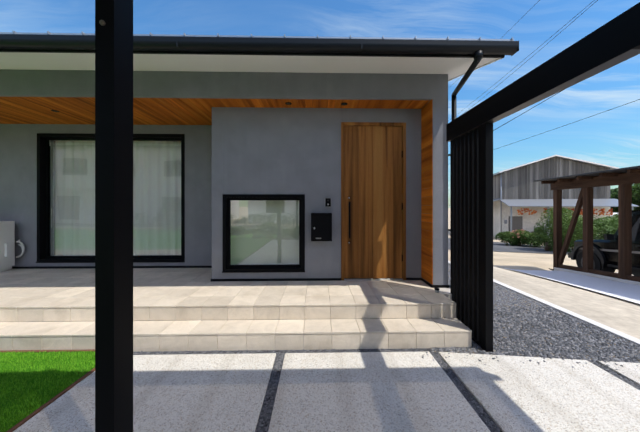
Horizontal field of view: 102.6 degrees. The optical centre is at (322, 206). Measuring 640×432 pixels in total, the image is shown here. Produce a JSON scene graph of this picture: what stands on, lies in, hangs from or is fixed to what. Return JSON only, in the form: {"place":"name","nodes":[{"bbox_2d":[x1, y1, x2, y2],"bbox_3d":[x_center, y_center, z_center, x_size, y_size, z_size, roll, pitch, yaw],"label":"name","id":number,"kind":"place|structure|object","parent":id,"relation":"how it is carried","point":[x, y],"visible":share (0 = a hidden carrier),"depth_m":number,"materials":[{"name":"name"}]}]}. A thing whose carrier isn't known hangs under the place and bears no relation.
{"place":"outdoors","nodes":[
{"label":"outdoors","id":0,"kind":"place"},
{"bbox_2d":[0,0,639,207],"label":"sky","id":1,"kind":"structure","parent":0,"point":[611,137],"materials":[{"name":"blue"}]},
{"bbox_2d":[448,238,571,253],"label":"road","id":2,"kind":"structure","parent":0,"point":[500,247],"depth_m":16.38,"materials":[{"name":"grey asphalt"}]},
{"bbox_2d":[448,208,617,271],"bbox_3d":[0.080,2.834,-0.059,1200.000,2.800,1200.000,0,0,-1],"label":"ground","id":3,"kind":"structure","parent":0,"point":[522,261],"depth_m":10.95,"materials":[{"name":"beige concrete"}]},
{"bbox_2d":[0,351,94,431],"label":"turf","id":4,"kind":"structure","parent":3,"relation":"on","point":[32,370],"depth_m":2.09,"materials":[{"name":"green plant"}]},
{"bbox_2d":[0,349,94,431],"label":"lawn edging","id":5,"kind":"object","parent":3,"relation":"on","point":[30,416],"depth_m":2.00,"materials":[{"name":"brown"}]},
{"bbox_2d":[0,69,448,287],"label":"house walls","id":6,"kind":"structure","parent":3,"relation":"on","point":[242,150],"depth_m":3.73,"materials":[{"name":"paint"}]},
{"bbox_2d":[36,133,184,262],"bbox_3d":[-3.712,-0.145,4.616,2.556,2.260,0.274,0,0,-1],"label":"window","id":7,"kind":"structure","parent":6,"relation":"attached to","point":[158,197],"depth_m":4.69,"materials":[{"name":"black"}]},
{"bbox_2d":[0,97,429,124],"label":"wood soffit","id":8,"kind":"structure","parent":6,"relation":"attached to","point":[146,111],"depth_m":3.69,"materials":[{"name":"brown wood"}]},
{"bbox_2d":[51,102,346,111],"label":"recessed ceiling lights","id":9,"kind":"object","parent":8,"relation":"attached to","point":[288,103],"visible":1,"depth_m":3.60,"materials":[{"name":"black"}]},
{"bbox_2d":[0,32,513,80],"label":"roof","id":10,"kind":"structure","parent":6,"relation":"on","point":[454,66],"depth_m":2.89,"materials":[{"name":"white"}]},
{"bbox_2d":[0,31,518,286],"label":"gutter","id":11,"kind":"object","parent":10,"relation":"attached to","point":[478,49],"visible":0.71,"depth_m":2.55,"materials":[{"name":"black metal"}]},
{"bbox_2d":[222,194,304,272],"bbox_3d":[-0.854,0.392,3.808,1.198,1.131,0.206,0,0,-1],"label":"window","id":12,"kind":"structure","parent":6,"relation":"attached to","point":[263,232],"depth_m":3.80,"materials":[{"name":"black"}]},
{"bbox_2d":[311,213,331,240],"bbox_3d":[-0.015,0.296,3.687,0.297,0.400,0.118,0,0,-1],"label":"post box","id":13,"kind":"object","parent":6,"relation":"attached to","point":[321,226],"visible":1,"depth_m":3.64,"materials":[{"name":"black metal"}]},
{"bbox_2d":[325,198,330,206],"bbox_3d":[0.081,-0.056,3.731,0.098,0.139,0.035,0,0,-1],"label":"intercom","id":14,"kind":"object","parent":6,"relation":"attached to","point":[327,202],"visible":0.98,"depth_m":3.72,"materials":[{"name":"black plastic"}]},
{"bbox_2d":[341,122,405,280],"bbox_3d":[0.750,-0.073,3.797,0.957,2.319,0.170,0,0,-1],"label":"entrance door","id":15,"kind":"structure","parent":6,"relation":"attached to","point":[373,200],"depth_m":3.78,"materials":[{"name":"brown wood"}]},
{"bbox_2d":[421,99,432,283],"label":"wood wall cladding","id":16,"kind":"structure","parent":6,"relation":"attached to","point":[427,193],"depth_m":3.56,"materials":[{"name":"brown wood"}]},
{"bbox_2d":[0,268,471,351],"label":"porch steps","id":17,"kind":"structure","parent":3,"relation":"on","point":[185,309],"depth_m":2.82,"materials":[{"name":"beige tile"}]},
{"bbox_2d":[0,221,24,271],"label":"air conditioner","id":18,"kind":"object","parent":17,"relation":"on","point":[7,245],"visible":1,"depth_m":4.27,"materials":[{"name":"white metal"}]},
{"bbox_2d":[13,351,639,431],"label":"concrete slabs","id":19,"kind":"structure","parent":3,"relation":"on","point":[372,392],"depth_m":1.91,"materials":[{"name":"grey concrete"}]},
{"bbox_2d":[95,0,639,431],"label":"pergola frame","id":20,"kind":"object","parent":3,"relation":"on","point":[606,46],"visible":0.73,"depth_m":1.25,"materials":[{"name":"black metal"}]},
{"bbox_2d":[133,348,639,431],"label":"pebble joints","id":21,"kind":"object","parent":3,"relation":"on","point":[276,352],"depth_m":2.48,"materials":[{"name":"grey gravel"}]},
{"bbox_2d":[133,306,639,431],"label":"loose stones","id":22,"kind":"object","parent":21,"relation":"on","point":[516,348],"visible":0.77,"depth_m":2.55,"materials":[{"name":"grey gravel"}]},
{"bbox_2d":[495,231,518,245],"bbox_3d":[13.226,2.320,18.396,1.414,1.069,1.425,0,0,-1],"label":"roadside bush","id":23,"kind":"object","parent":3,"relation":"on","point":[504,238],"visible":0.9,"depth_m":18.14,"materials":[{"name":"green plant"}]},
{"bbox_2d":[508,229,530,245],"bbox_3d":[13.891,2.216,18.006,1.548,1.245,1.521,0,0,-1],"label":"hydrangea","id":24,"kind":"object","parent":3,"relation":"on","point":[520,233],"visible":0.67,"depth_m":17.82,"materials":[{"name":"green plant"}]},
{"bbox_2d":[430,263,639,362],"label":"gravel bed","id":25,"kind":"object","parent":3,"relation":"on","point":[503,297],"visible":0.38,"depth_m":2.90,"materials":[{"name":"grey gravel"}]},
{"bbox_2d":[521,232,549,247],"bbox_3d":[14.367,2.279,17.276,1.658,1.065,1.614,0,0,-1],"label":"roadside bush","id":26,"kind":"object","parent":3,"relation":"on","point":[532,240],"visible":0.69,"depth_m":17.12,"materials":[{"name":"green plant"}]},
{"bbox_2d":[448,261,639,345],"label":"boundary kerb","id":27,"kind":"structure","parent":3,"relation":"on","point":[632,339],"depth_m":3.29,"materials":[{"name":"concrete"}]},
{"bbox_2d":[544,242,550,250],"bbox_3d":[13.528,2.477,15.389,0.340,0.600,0.340,0,0,-1],"label":"bush","id":28,"kind":"object","parent":3,"relation":"on","point":[546,248],"visible":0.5,"depth_m":15.31,"materials":[{"name":"green plant"}]},
{"bbox_2d":[534,208,582,250],"bbox_3d":[13.895,1.380,15.125,2.239,2.684,2.253,0,0,-1],"label":"shrub","id":29,"kind":"object","parent":3,"relation":"on","point":[540,229],"visible":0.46,"depth_m":15.07,"materials":[{"name":"green plant"}]},
{"bbox_2d":[493,267,639,338],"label":"concrete apron","id":30,"kind":"object","parent":3,"relation":"on","point":[620,315],"visible":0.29,"depth_m":4.00,"materials":[{"name":"beige concrete"}]},
{"bbox_2d":[501,267,639,303],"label":"new concrete slab","id":31,"kind":"structure","parent":30,"relation":"on","point":[626,291],"depth_m":5.79,"materials":[{"name":"grey concrete"}]},
{"bbox_2d":[534,165,639,285],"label":"timber carport","id":32,"kind":"object","parent":30,"relation":"on","point":[624,179],"visible":0.94,"depth_m":6.98,"materials":[{"name":"wood"}]},
{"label":"carport floor","id":33,"kind":"structure","parent":30,"relation":"on","visible":0},
{"bbox_2d":[568,210,639,276],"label":"suv","id":34,"kind":"object","parent":33,"relation":"on","point":[605,254],"visible":0.44,"depth_m":7.16,"materials":[{"name":"black paint"}]},
{"bbox_2d":[549,216,598,251],"bbox_3d":[14.296,1.626,14.625,2.048,2.151,2.031,0,0,-1],"label":"shrub","id":35,"kind":"object","parent":3,"relation":"on","point":[577,235],"visible":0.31,"depth_m":14.22,"materials":[{"name":"green plant"}]},
{"bbox_2d":[579,213,617,239],"bbox_3d":[16.680,1.588,15.725,2.908,2.318,2.898,0,0,-1],"label":"shrub","id":36,"kind":"object","parent":3,"relation":"on","point":[607,227],"visible":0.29,"depth_m":15.15,"materials":[{"name":"green plant"}]},
{"bbox_2d":[593,216,617,239],"bbox_3d":[18.695,1.691,16.381,2.687,2.157,2.701,0,0,-1],"label":"shrub","id":37,"kind":"object","parent":3,"relation":"on","point":[609,218],"visible":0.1,"depth_m":16.30,"materials":[{"name":"green plant"}]},
{"bbox_2d":[610,183,639,209],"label":"tree","id":38,"kind":"object","parent":3,"relation":"on","point":[635,194],"visible":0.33,"depth_m":31.27,"materials":[{"name":"green plant"}]},
{"bbox_2d":[610,188,639,212],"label":"tree","id":39,"kind":"object","parent":3,"relation":"on","point":[614,210],"depth_m":34.07,"materials":[{"name":"green plant"}]},
{"bbox_2d":[449,155,638,239],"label":"warehouse","id":40,"kind":"structure","parent":0,"point":[522,199],"depth_m":23.39,"materials":[{"name":"grey metal"}]},
{"bbox_2d":[452,0,639,149],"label":"power lines","id":41,"kind":"object","parent":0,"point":[553,95],"visible":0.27,"depth_m":14.30,"materials":[{"name":"black"}]}
]}

